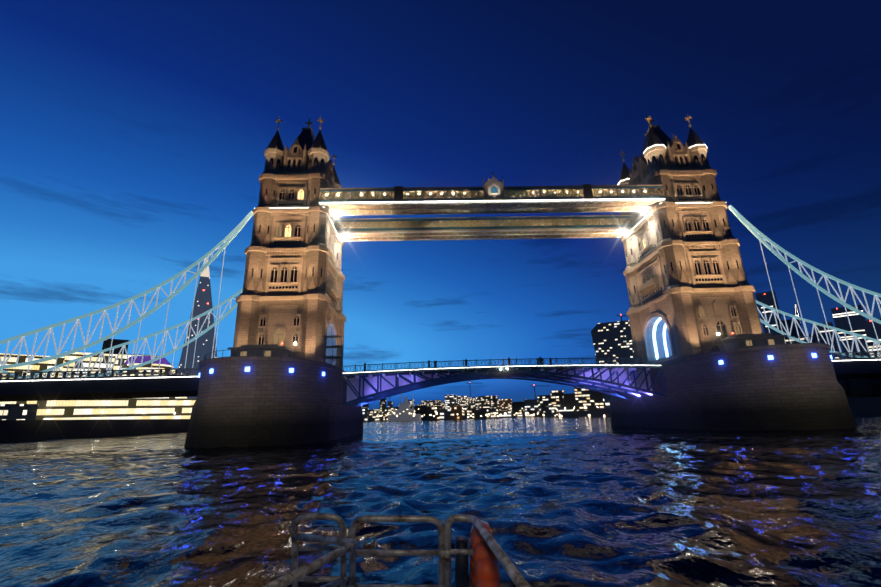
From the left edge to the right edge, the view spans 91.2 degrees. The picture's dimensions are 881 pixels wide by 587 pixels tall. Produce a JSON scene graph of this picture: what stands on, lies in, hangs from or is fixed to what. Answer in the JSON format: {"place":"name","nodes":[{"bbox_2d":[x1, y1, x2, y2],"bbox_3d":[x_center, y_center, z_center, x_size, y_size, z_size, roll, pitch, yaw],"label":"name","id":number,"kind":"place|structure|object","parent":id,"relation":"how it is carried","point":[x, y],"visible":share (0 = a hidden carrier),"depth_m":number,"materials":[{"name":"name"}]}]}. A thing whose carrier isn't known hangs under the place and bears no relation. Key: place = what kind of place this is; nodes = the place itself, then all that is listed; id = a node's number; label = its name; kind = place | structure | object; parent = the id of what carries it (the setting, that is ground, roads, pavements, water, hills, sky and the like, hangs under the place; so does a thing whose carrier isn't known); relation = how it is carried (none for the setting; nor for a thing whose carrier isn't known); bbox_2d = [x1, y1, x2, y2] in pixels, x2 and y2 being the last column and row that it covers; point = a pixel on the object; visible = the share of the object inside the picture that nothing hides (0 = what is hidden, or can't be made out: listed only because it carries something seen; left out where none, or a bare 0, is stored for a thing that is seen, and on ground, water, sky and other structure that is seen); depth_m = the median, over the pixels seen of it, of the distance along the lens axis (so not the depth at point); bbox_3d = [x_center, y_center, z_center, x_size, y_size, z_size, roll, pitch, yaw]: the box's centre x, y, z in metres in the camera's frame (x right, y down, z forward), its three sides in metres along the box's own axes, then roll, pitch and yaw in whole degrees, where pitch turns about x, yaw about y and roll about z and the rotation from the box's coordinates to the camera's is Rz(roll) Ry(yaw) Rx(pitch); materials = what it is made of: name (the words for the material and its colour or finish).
{"place":"outdoors","nodes":[
{"label":"outdoors","id":0,"kind":"place"},
{"bbox_2d":[263,513,530,586],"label":"boat railing","id":1,"kind":"object","parent":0,"point":[485,551],"visible":1,"depth_m":2.52,"materials":[{"name":"metal"}]},
{"bbox_2d":[0,415,880,586],"bbox_3d":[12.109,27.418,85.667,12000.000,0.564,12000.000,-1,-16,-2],"label":"river water","id":2,"kind":"structure","parent":0,"point":[577,501],"depth_m":15.85,"materials":[{"name":"blue liquid"}]},
{"bbox_2d":[184,326,362,447],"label":"pier","id":3,"kind":"structure","parent":2,"relation":"in","point":[264,395],"depth_m":60.78,"materials":[{"name":"grey stone"}]},
{"bbox_2d":[233,118,345,369],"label":"tower","id":4,"kind":"structure","parent":3,"relation":"on","point":[290,295],"depth_m":85.95,"materials":[{"name":"stone"}]},
{"bbox_2d":[0,205,880,401],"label":"side spans","id":5,"kind":"object","parent":4,"relation":"attached to","point":[31,387],"visible":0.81,"depth_m":81.94,"materials":[{"name":"grey metal"}]},
{"bbox_2d":[319,172,664,241],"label":"walkways","id":6,"kind":"structure","parent":4,"relation":"attached to","point":[492,195],"depth_m":92.86,"materials":[{"name":"white metal"}]},
{"bbox_2d":[610,332,857,429],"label":"pier","id":7,"kind":"structure","parent":2,"relation":"in","point":[762,381],"depth_m":65.16,"materials":[{"name":"grey stone"}]},
{"bbox_2d":[341,356,665,406],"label":"bascule span","id":8,"kind":"object","parent":7,"relation":"attached to","point":[370,386],"visible":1,"depth_m":84.39,"materials":[{"name":"blue metal"}]},
{"bbox_2d":[618,114,762,363],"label":"tower","id":9,"kind":"structure","parent":7,"relation":"on","point":[689,286],"depth_m":89.77,"materials":[{"name":"stone"}]},
{"bbox_2d":[0,258,880,441],"bbox_3d":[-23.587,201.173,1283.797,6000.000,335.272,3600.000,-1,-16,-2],"label":"city buildings","id":10,"kind":"structure","parent":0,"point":[35,420],"depth_m":418.30,"materials":[{"name":"grey"}]},
{"bbox_2d":[0,0,880,409],"label":"sky","id":11,"kind":"structure","parent":0,"point":[135,135],"materials":[{"name":"blue"}]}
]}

